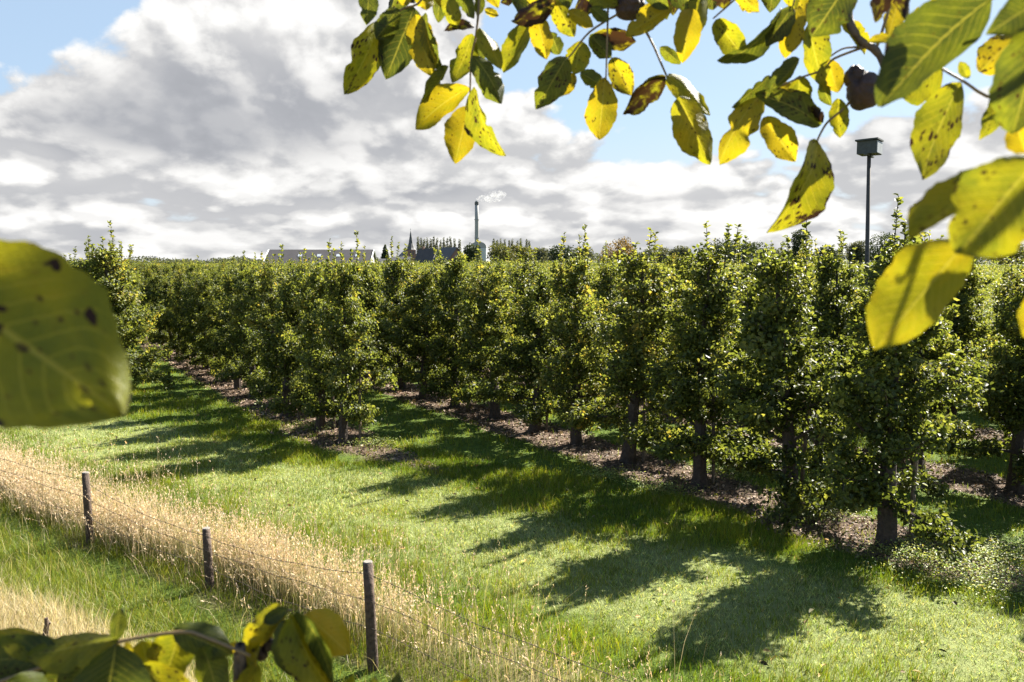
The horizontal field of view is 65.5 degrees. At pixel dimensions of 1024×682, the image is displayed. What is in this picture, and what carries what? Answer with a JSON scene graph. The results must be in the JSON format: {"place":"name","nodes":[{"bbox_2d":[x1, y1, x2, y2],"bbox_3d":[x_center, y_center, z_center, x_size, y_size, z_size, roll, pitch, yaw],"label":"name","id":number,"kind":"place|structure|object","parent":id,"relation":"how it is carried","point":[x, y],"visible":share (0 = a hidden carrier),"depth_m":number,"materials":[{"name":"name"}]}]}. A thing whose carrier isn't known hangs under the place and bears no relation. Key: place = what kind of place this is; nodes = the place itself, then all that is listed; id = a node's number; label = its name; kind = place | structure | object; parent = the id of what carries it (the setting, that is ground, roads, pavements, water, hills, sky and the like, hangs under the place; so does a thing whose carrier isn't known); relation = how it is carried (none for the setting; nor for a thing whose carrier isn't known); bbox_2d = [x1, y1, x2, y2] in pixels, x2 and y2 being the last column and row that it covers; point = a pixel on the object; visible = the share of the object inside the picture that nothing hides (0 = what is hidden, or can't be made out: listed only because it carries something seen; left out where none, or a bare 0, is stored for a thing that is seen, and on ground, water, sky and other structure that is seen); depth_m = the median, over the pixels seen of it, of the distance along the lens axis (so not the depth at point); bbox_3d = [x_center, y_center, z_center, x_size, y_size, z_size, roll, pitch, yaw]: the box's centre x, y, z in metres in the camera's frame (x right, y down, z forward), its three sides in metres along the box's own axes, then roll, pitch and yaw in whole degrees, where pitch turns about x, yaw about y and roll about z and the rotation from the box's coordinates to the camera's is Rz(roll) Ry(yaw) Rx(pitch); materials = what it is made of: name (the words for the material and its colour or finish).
{"place":"outdoors","nodes":[
{"label":"outdoors","id":0,"kind":"place"},
{"bbox_2d":[0,490,475,681],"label":"bank grass","id":1,"kind":"structure","parent":0,"point":[56,612],"depth_m":7.33,"materials":[{"name":"green plant"}]},
{"bbox_2d":[0,427,841,681],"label":"tall dry grass","id":2,"kind":"structure","parent":0,"point":[180,550],"depth_m":7.88,"materials":[{"name":"plant"}]},
{"bbox_2d":[0,262,1023,681],"bbox_3d":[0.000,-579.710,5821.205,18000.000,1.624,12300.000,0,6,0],"label":"ground","id":3,"kind":"structure","parent":0,"point":[734,562],"depth_m":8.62,"materials":[{"name":"green plant"}]},
{"bbox_2d":[68,242,135,349],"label":"pear tree","id":4,"kind":"object","parent":3,"relation":"on","point":[86,255],"visible":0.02,"depth_m":22.40,"materials":[{"name":"green plant"}]},
{"bbox_2d":[85,245,155,362],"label":"pear tree","id":5,"kind":"object","parent":3,"relation":"on","point":[138,307],"visible":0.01,"depth_m":21.70,"materials":[{"name":"green plant"}]},
{"bbox_2d":[71,220,175,392],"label":"pear tree","id":6,"kind":"object","parent":3,"relation":"on","point":[117,288],"visible":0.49,"depth_m":18.75,"materials":[{"name":"green plant"}]},
{"bbox_2d":[102,244,172,372],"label":"pear tree","id":7,"kind":"object","parent":3,"relation":"on","point":[168,354],"visible":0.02,"depth_m":20.32,"materials":[{"name":"green plant"}]},
{"bbox_2d":[135,260,157,340],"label":"pear tree","id":8,"kind":"object","parent":3,"relation":"on","point":[148,274],"visible":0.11,"depth_m":31.90,"materials":[{"name":"green plant"}]},
{"bbox_2d":[134,268,166,343],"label":"pear tree","id":9,"kind":"object","parent":3,"relation":"on","point":[143,286],"visible":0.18,"depth_m":30.67,"materials":[{"name":"green plant"}]},
{"bbox_2d":[142,273,177,345],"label":"pear tree","id":10,"kind":"object","parent":3,"relation":"on","point":[153,283],"visible":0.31,"depth_m":29.39,"materials":[{"name":"green plant"}]},
{"bbox_2d":[139,263,183,349],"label":"pear tree","id":11,"kind":"object","parent":3,"relation":"on","point":[164,295],"visible":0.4,"depth_m":28.44,"materials":[{"name":"green plant"}]},
{"bbox_2d":[150,273,183,354],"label":"pear tree","id":12,"kind":"object","parent":3,"relation":"on","point":[164,336],"visible":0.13,"depth_m":27.20,"materials":[{"name":"green plant"}]},
{"bbox_2d":[162,259,191,358],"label":"pear tree","id":13,"kind":"object","parent":3,"relation":"on","point":[177,289],"visible":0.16,"depth_m":25.93,"materials":[{"name":"green plant"}]},
{"bbox_2d":[161,266,203,360],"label":"pear tree","id":14,"kind":"object","parent":3,"relation":"on","point":[181,346],"visible":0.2,"depth_m":24.61,"materials":[{"name":"green plant"}]},
{"bbox_2d":[181,263,203,283],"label":"pear tree","id":15,"kind":"object","parent":3,"relation":"on","point":[193,267],"visible":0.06,"depth_m":40.07,"materials":[{"name":"green plant"}]},
{"bbox_2d":[172,269,220,367],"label":"pear tree","id":16,"kind":"object","parent":3,"relation":"on","point":[184,294],"visible":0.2,"depth_m":23.66,"materials":[{"name":"green plant"}]},
{"bbox_2d":[183,255,221,370],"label":"pear tree","id":17,"kind":"object","parent":3,"relation":"on","point":[202,292],"visible":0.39,"depth_m":22.11,"materials":[{"name":"green plant"}]},
{"bbox_2d":[191,270,242,381],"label":"pear tree","id":18,"kind":"object","parent":3,"relation":"on","point":[209,319],"visible":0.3,"depth_m":21.01,"materials":[{"name":"green plant"}]},
{"bbox_2d":[205,250,269,389],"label":"pear tree","id":19,"kind":"object","parent":3,"relation":"on","point":[220,343],"visible":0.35,"depth_m":19.64,"materials":[{"name":"green plant"}]},
{"bbox_2d":[212,252,281,396],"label":"pear tree","id":20,"kind":"object","parent":3,"relation":"on","point":[250,366],"visible":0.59,"depth_m":18.59,"materials":[{"name":"green plant"}]},
{"bbox_2d":[241,252,310,402],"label":"pear tree","id":21,"kind":"object","parent":3,"relation":"on","point":[266,290],"visible":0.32,"depth_m":17.35,"materials":[{"name":"green plant"}]},
{"bbox_2d":[238,243,329,417],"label":"pear tree","id":22,"kind":"object","parent":3,"relation":"on","point":[274,345],"visible":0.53,"depth_m":16.04,"materials":[{"name":"green plant"}]},
{"bbox_2d":[281,251,311,334],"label":"pear tree","id":23,"kind":"object","parent":3,"relation":"on","point":[301,267],"visible":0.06,"depth_m":25.83,"materials":[{"name":"green plant"}]},
{"bbox_2d":[253,248,379,430],"bbox_3d":[-3.651,0.028,15.014,2.316,3.552,1.848,0,6,-5],"label":"pear tree","id":24,"kind":"object","parent":3,"relation":"on","point":[315,281],"visible":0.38,"depth_m":14.89,"materials":[{"name":"green plant"}]},
{"bbox_2d":[0,458,634,681],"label":"wire fence","id":25,"kind":"object","parent":3,"relation":"on","point":[370,621],"visible":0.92,"depth_m":6.31,"materials":[{"name":"grey metal"}]},
{"bbox_2d":[263,249,376,265],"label":"barn","id":26,"kind":"structure","parent":3,"relation":"on","point":[294,255],"depth_m":246.12,"materials":[{"name":"tile"}]},
{"bbox_2d":[291,230,398,443],"bbox_3d":[-2.853,0.000,13.843,1.657,3.822,1.967,-4,7,-35],"label":"pear tree","id":27,"kind":"object","parent":3,"relation":"on","point":[342,376],"visible":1,"depth_m":13.76,"materials":[{"name":"green plant"}]},
{"bbox_2d":[358,360,361,441],"bbox_3d":[-2.681,1.108,14.043,0.061,1.601,0.062,-1,7,-15],"label":"stake","id":28,"kind":"object","parent":3,"relation":"on","point":[359,399],"visible":0.49,"depth_m":14.01,"materials":[{"name":"brown wood"}]},
{"bbox_2d":[342,246,391,375],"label":"pear tree","id":29,"kind":"object","parent":3,"relation":"on","point":[364,307],"visible":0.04,"depth_m":22.34,"materials":[{"name":"green plant"}]},
{"bbox_2d":[347,253,413,382],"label":"pear tree","id":30,"kind":"object","parent":3,"relation":"on","point":[373,282],"visible":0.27,"depth_m":20.73,"materials":[{"name":"green plant"}]},
{"bbox_2d":[362,236,441,388],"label":"pear tree","id":31,"kind":"object","parent":3,"relation":"on","point":[392,286],"visible":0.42,"depth_m":19.67,"materials":[{"name":"green plant"}]},
{"bbox_2d":[389,250,420,346],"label":"pear tree","id":32,"kind":"object","parent":3,"relation":"on","point":[414,274],"visible":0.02,"depth_m":26.63,"materials":[{"name":"green plant"}]},
{"bbox_2d":[399,228,415,261],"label":"church","id":33,"kind":"structure","parent":3,"relation":"on","point":[410,250],"depth_m":693.29,"materials":[{"name":"stone"}]},
{"bbox_2d":[368,247,464,399],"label":"pear tree","id":34,"kind":"object","parent":3,"relation":"on","point":[419,288],"visible":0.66,"depth_m":18.28,"materials":[{"name":"green plant"}]},
{"bbox_2d":[414,246,437,262],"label":"gabled house","id":35,"kind":"structure","parent":3,"relation":"on","point":[424,253],"depth_m":326.69,"materials":[{"name":"tile"}]},
{"bbox_2d":[430,247,465,262],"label":"brick house","id":36,"kind":"structure","parent":3,"relation":"on","point":[450,253],"depth_m":294.91,"materials":[{"name":"tile"}]},
{"bbox_2d":[407,250,507,407],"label":"pear tree","id":37,"kind":"object","parent":3,"relation":"on","point":[448,318],"visible":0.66,"depth_m":17.15,"materials":[{"name":"green plant"}]},
{"bbox_2d":[463,243,479,262],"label":"broadleaf tree","id":38,"kind":"object","parent":3,"relation":"on","point":[470,251],"visible":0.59,"depth_m":345.83,"materials":[{"name":"green plant"}]},
{"bbox_2d":[474,201,478,259],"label":"factory chimney","id":39,"kind":"object","parent":3,"relation":"on","point":[476,219],"visible":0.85,"depth_m":1482.75,"materials":[{"name":"concrete"}]},
{"bbox_2d":[471,242,486,260],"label":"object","id":40,"kind":"structure","parent":3,"relation":"on","point":[482,245],"depth_m":1540.23,"materials":[{"name":"concrete"}]},
{"bbox_2d":[445,240,534,418],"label":"pear tree","id":41,"kind":"object","parent":3,"relation":"on","point":[487,315],"visible":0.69,"depth_m":16.03,"materials":[{"name":"green plant"}]},
{"bbox_2d":[475,250,519,375],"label":"pear tree","id":42,"kind":"object","parent":3,"relation":"on","point":[502,270],"visible":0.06,"depth_m":21.82,"materials":[{"name":"green plant"}]},
{"bbox_2d":[486,241,517,262],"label":"broadleaf tree","id":43,"kind":"object","parent":3,"relation":"on","point":[500,250],"visible":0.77,"depth_m":266.50,"materials":[{"name":"green plant"}]},
{"bbox_2d":[13,344,1023,672],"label":"leaf litter","id":44,"kind":"object","parent":3,"relation":"on","point":[433,402],"visible":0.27,"depth_m":13.01,"materials":[{"name":"brown plant"}]},
{"bbox_2d":[466,251,571,432],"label":"pear tree","id":45,"kind":"object","parent":3,"relation":"on","point":[532,416],"visible":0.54,"depth_m":14.70,"materials":[{"name":"green plant"}]},
{"bbox_2d":[510,244,533,263],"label":"broadleaf tree","id":46,"kind":"object","parent":3,"relation":"on","point":[514,248],"visible":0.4,"depth_m":276.70,"materials":[{"name":"green plant"}]},
{"bbox_2d":[502,241,552,382],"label":"pear tree","id":47,"kind":"object","parent":3,"relation":"on","point":[515,275],"visible":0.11,"depth_m":20.50,"materials":[{"name":"green plant"}]},
{"bbox_2d":[531,247,548,262],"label":"broadleaf tree","id":48,"kind":"object","parent":3,"relation":"on","point":[542,256],"visible":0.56,"depth_m":325.94,"materials":[{"name":"green plant"}]},
{"bbox_2d":[68,248,1021,264],"bbox_3d":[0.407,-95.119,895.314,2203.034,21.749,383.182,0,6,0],"label":"wood","id":49,"kind":"object","parent":3,"relation":"on","point":[220,259],"visible":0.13,"depth_m":1002.51,"materials":[{"name":"green plant"}]},
{"bbox_2d":[67,259,1023,349],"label":"orchard mass","id":50,"kind":"object","parent":3,"relation":"on","point":[995,271],"visible":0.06,"depth_m":78.93,"materials":[{"name":"green plant"}]},
{"bbox_2d":[547,245,577,262],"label":"broadleaf tree","id":51,"kind":"object","parent":3,"relation":"on","point":[553,252],"visible":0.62,"depth_m":297.02,"materials":[{"name":"green plant"}]},
{"bbox_2d":[525,224,622,445],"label":"pear tree","id":52,"kind":"object","parent":3,"relation":"on","point":[570,363],"visible":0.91,"depth_m":13.41,"materials":[{"name":"green plant"}]},
{"bbox_2d":[549,250,599,387],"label":"pear tree","id":53,"kind":"object","parent":3,"relation":"on","point":[589,287],"visible":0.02,"depth_m":18.94,"materials":[{"name":"green plant"}]},
{"bbox_2d":[568,248,594,262],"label":"broadleaf tree","id":54,"kind":"object","parent":3,"relation":"on","point":[590,254],"visible":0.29,"depth_m":414.73,"materials":[{"name":"green plant"}]},
{"bbox_2d":[591,241,624,352],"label":"pear tree","id":55,"kind":"object","parent":3,"relation":"on","point":[608,260],"visible":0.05,"depth_m":23.52,"materials":[{"name":"green plant"}]},
{"bbox_2d":[586,249,633,398],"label":"pear tree","id":56,"kind":"object","parent":3,"relation":"on","point":[606,288],"visible":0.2,"depth_m":18.13,"materials":[{"name":"green plant"}]},
{"bbox_2d":[599,236,634,261],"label":"broadleaf tree","id":57,"kind":"object","parent":3,"relation":"on","point":[629,249],"visible":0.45,"depth_m":276.82,"materials":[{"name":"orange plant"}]},
{"bbox_2d":[571,227,697,463],"bbox_3d":[2.075,0.143,12.507,2.071,3.830,2.217,4,7,32],"label":"pear tree","id":58,"kind":"object","parent":3,"relation":"on","point":[639,353],"visible":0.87,"depth_m":12.35,"materials":[{"name":"green plant"}]},
{"bbox_2d":[603,249,684,405],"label":"pear tree","id":59,"kind":"object","parent":3,"relation":"on","point":[660,306],"visible":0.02,"depth_m":17.07,"materials":[{"name":"green plant"}]},
{"bbox_2d":[276,418,1023,617],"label":"weeds","id":60,"kind":"object","parent":3,"relation":"on","point":[1011,550],"visible":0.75,"depth_m":8.59,"materials":[{"name":"green plant"}]},
{"bbox_2d":[641,246,671,263],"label":"broadleaf tree","id":61,"kind":"object","parent":3,"relation":"on","point":[663,254],"visible":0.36,"depth_m":394.52,"materials":[{"name":"green plant"}]},
{"bbox_2d":[668,245,692,260],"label":"broadleaf tree","id":62,"kind":"object","parent":3,"relation":"on","point":[681,250],"visible":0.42,"depth_m":375.51,"materials":[{"name":"green plant"}]},
{"bbox_2d":[660,252,729,359],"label":"pear tree","id":63,"kind":"object","parent":3,"relation":"on","point":[678,260],"visible":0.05,"depth_m":20.89,"materials":[{"name":"green plant"}]},
{"bbox_2d":[661,262,739,422],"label":"pear tree","id":64,"kind":"object","parent":3,"relation":"on","point":[711,325],"visible":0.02,"depth_m":15.49,"materials":[{"name":"green plant"}]},
{"bbox_2d":[624,221,798,488],"bbox_3d":[2.696,0.236,11.265,2.244,3.875,2.011,-2,6,-21],"label":"pear tree","id":65,"kind":"object","parent":3,"relation":"on","point":[701,444],"visible":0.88,"depth_m":11.16,"materials":[{"name":"green plant"}]},
{"bbox_2d":[711,384,714,483],"bbox_3d":[2.899,1.367,11.465,0.063,1.601,0.102,-3,6,-25],"label":"stake","id":66,"kind":"object","parent":3,"relation":"on","point":[713,465],"visible":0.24,"depth_m":11.47,"materials":[{"name":"brown wood"}]},
{"bbox_2d":[705,238,743,262],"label":"broadleaf tree","id":67,"kind":"object","parent":3,"relation":"on","point":[721,245],"visible":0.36,"depth_m":315.76,"materials":[{"name":"green plant"}]},
{"bbox_2d":[707,234,784,411],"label":"pear tree","id":68,"kind":"object","parent":3,"relation":"on","point":[751,307],"visible":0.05,"depth_m":14.64,"materials":[{"name":"green plant"}]},
{"bbox_2d":[730,240,767,263],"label":"broadleaf tree","id":69,"kind":"object","parent":3,"relation":"on","point":[752,247],"visible":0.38,"depth_m":334.53,"materials":[{"name":"green plant"}]},
{"bbox_2d":[697,221,885,536],"bbox_3d":[3.511,0.307,9.977,2.228,4.005,2.350,1,6,6],"label":"pear tree","id":70,"kind":"object","parent":3,"relation":"on","point":[779,347],"visible":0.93,"depth_m":9.80,"materials":[{"name":"green plant"}]},
{"bbox_2d":[782,238,812,317],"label":"pear tree","id":71,"kind":"object","parent":3,"relation":"on","point":[798,257],"visible":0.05,"depth_m":21.83,"materials":[{"name":"green plant"}]},
{"bbox_2d":[790,229,810,260],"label":"broadleaf tree","id":72,"kind":"object","parent":3,"relation":"on","point":[796,243],"visible":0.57,"depth_m":296.59,"materials":[{"name":"green plant"}]},
{"bbox_2d":[800,396,811,504],"bbox_3d":[3.741,1.494,10.191,0.062,1.601,0.061,-2,8,-26],"label":"stake","id":73,"kind":"object","parent":3,"relation":"on","point":[805,442],"visible":0.24,"depth_m":10.15,"materials":[{"name":"brown wood"}]},
{"bbox_2d":[812,244,840,258],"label":"broadleaf tree","id":74,"kind":"object","parent":3,"relation":"on","point":[835,252],"visible":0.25,"depth_m":355.11,"materials":[{"name":"green plant"}]},
{"bbox_2d":[796,229,858,383],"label":"pear tree","id":75,"kind":"object","parent":3,"relation":"on","point":[814,319],"visible":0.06,"depth_m":17.09,"materials":[{"name":"green plant"}]},
{"bbox_2d":[791,231,901,445],"bbox_3d":[5.503,0.063,13.421,2.021,3.802,2.181,2,6,21],"label":"pear tree","id":76,"kind":"object","parent":3,"relation":"on","point":[835,298],"visible":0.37,"depth_m":13.21,"materials":[{"name":"green plant"}]},
{"bbox_2d":[845,240,869,264],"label":"broadleaf tree","id":77,"kind":"object","parent":3,"relation":"on","point":[859,250],"visible":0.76,"depth_m":326.62,"materials":[{"name":"green plant"}]},
{"bbox_2d":[855,137,883,433],"bbox_3d":[6.428,-0.792,14.594,0.380,5.674,0.600,4,7,37],"label":"nest box pole","id":78,"kind":"object","parent":3,"relation":"on","point":[869,148],"visible":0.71,"depth_m":14.34,"materials":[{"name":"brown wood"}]},
{"bbox_2d":[862,232,900,263],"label":"broadleaf tree","id":79,"kind":"object","parent":3,"relation":"on","point":[876,249],"visible":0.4,"depth_m":296.53,"materials":[{"name":"green plant"}]},
{"bbox_2d":[804,193,1003,565],"bbox_3d":[4.238,0.382,8.831,2.093,4.068,2.137,3,6,28],"label":"pear tree","id":80,"kind":"object","parent":3,"relation":"on","point":[881,419],"visible":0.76,"depth_m":8.71,"materials":[{"name":"green plant"}]},
{"bbox_2d":[844,230,980,469],"bbox_3d":[6.239,0.205,12.092,1.768,3.778,2.150,-2,6,-20],"label":"pear tree","id":81,"kind":"object","parent":3,"relation":"on","point":[948,344],"visible":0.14,"depth_m":11.98,"materials":[{"name":"green plant"}]},
{"bbox_2d":[908,413,921,544],"bbox_3d":[4.557,1.611,9.013,0.062,1.601,0.061,2,5,9],"label":"stake","id":82,"kind":"object","parent":3,"relation":"on","point":[913,495],"visible":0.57,"depth_m":9.01,"materials":[{"name":"brown wood"}]},
{"bbox_2d":[915,258,997,426],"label":"pear tree","id":83,"kind":"object","parent":3,"relation":"on","point":[965,325],"visible":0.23,"depth_m":14.81,"materials":[{"name":"green plant"}]},
{"bbox_2d":[946,268,995,383],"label":"pear tree","id":84,"kind":"object","parent":3,"relation":"on","point":[988,314],"visible":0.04,"depth_m":18.17,"materials":[{"name":"green plant"}]},
{"bbox_2d":[931,252,1023,493],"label":"pear tree","id":85,"kind":"object","parent":3,"relation":"on","point":[1009,414],"visible":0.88,"depth_m":10.88,"materials":[{"name":"green plant"}]},
{"bbox_2d":[963,269,1023,415],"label":"pear tree","id":86,"kind":"object","parent":3,"relation":"on","point":[971,404],"visible":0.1,"depth_m":13.94,"materials":[{"name":"green plant"}]},
{"bbox_2d":[977,250,1023,387],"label":"pear tree","id":87,"kind":"object","parent":3,"relation":"on","point":[998,290],"visible":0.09,"depth_m":17.17,"materials":[{"name":"green plant"}]},
{"bbox_2d":[984,244,1023,265],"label":"broadleaf tree","id":88,"kind":"object","parent":3,"relation":"on","point":[1019,252],"visible":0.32,"depth_m":345.44,"materials":[{"name":"green plant"}]},
{"bbox_2d":[1005,466,1023,485],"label":"pear tree","id":89,"kind":"object","parent":3,"relation":"on","point":[1019,478],"visible":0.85,"depth_m":10.78,"materials":[{"name":"green plant"}]},
{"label":"walnut tree","id":90,"kind":"object","parent":3,"relation":"on","visible":0},
{"bbox_2d":[0,239,129,428],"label":"leaf","id":91,"kind":"object","parent":90,"relation":"attached to","point":[64,362],"visible":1,"depth_m":0.33,"materials":[{"name":"green plant"}]},
{"bbox_2d":[0,607,257,681],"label":"walnut branch","id":92,"kind":"object","parent":90,"relation":"attached to","point":[26,655],"visible":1,"depth_m":0.62,"materials":[{"name":"green plant"}]},
{"bbox_2d":[43,617,50,635],"bbox_3d":[-3.517,2.283,6.020,0.067,0.402,0.048,2,6,19],"label":"fence post","id":93,"kind":"object","parent":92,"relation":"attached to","point":[47,623],"visible":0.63,"depth_m":6.00,"materials":[{"name":"brown wood"}]},
{"bbox_2d":[232,603,350,681],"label":"walnut branch","id":94,"kind":"object","parent":90,"relation":"attached to","point":[309,645],"visible":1,"depth_m":0.63,"materials":[{"name":"green plant"}]},
{"bbox_2d":[269,671,468,681],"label":"walnut branch","id":95,"kind":"object","parent":90,"relation":"attached to","point":[397,677],"visible":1,"depth_m":0.59,"materials":[{"name":"green plant"}]},
{"bbox_2d":[343,0,529,163],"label":"walnut branch","id":96,"kind":"object","parent":90,"relation":"attached to","point":[395,38],"visible":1,"depth_m":1.12,"materials":[{"name":"yellow plant"}]},
{"bbox_2d":[511,0,712,164],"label":"walnut branch","id":97,"kind":"object","parent":90,"relation":"attached to","point":[689,110],"visible":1,"depth_m":1.07,"materials":[{"name":"yellow plant"}]},
{"bbox_2d":[708,0,903,232],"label":"walnut branch","id":98,"kind":"object","parent":90,"relation":"attached to","point":[812,187],"visible":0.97,"depth_m":0.99,"materials":[{"name":"yellow plant"}]},
{"bbox_2d":[866,154,1023,349],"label":"walnut branch","id":99,"kind":"object","parent":90,"relation":"attached to","point":[919,286],"visible":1,"depth_m":0.45,"materials":[{"name":"yellow plant"}]},
{"bbox_2d":[868,0,1023,179],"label":"walnut branch","id":100,"kind":"object","parent":90,"relation":"attached to","point":[927,42],"visible":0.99,"depth_m":0.58,"materials":[{"name":"green plant"}]},
{"bbox_2d":[0,0,1023,261],"label":"sky","id":101,"kind":"structure","parent":0,"point":[207,129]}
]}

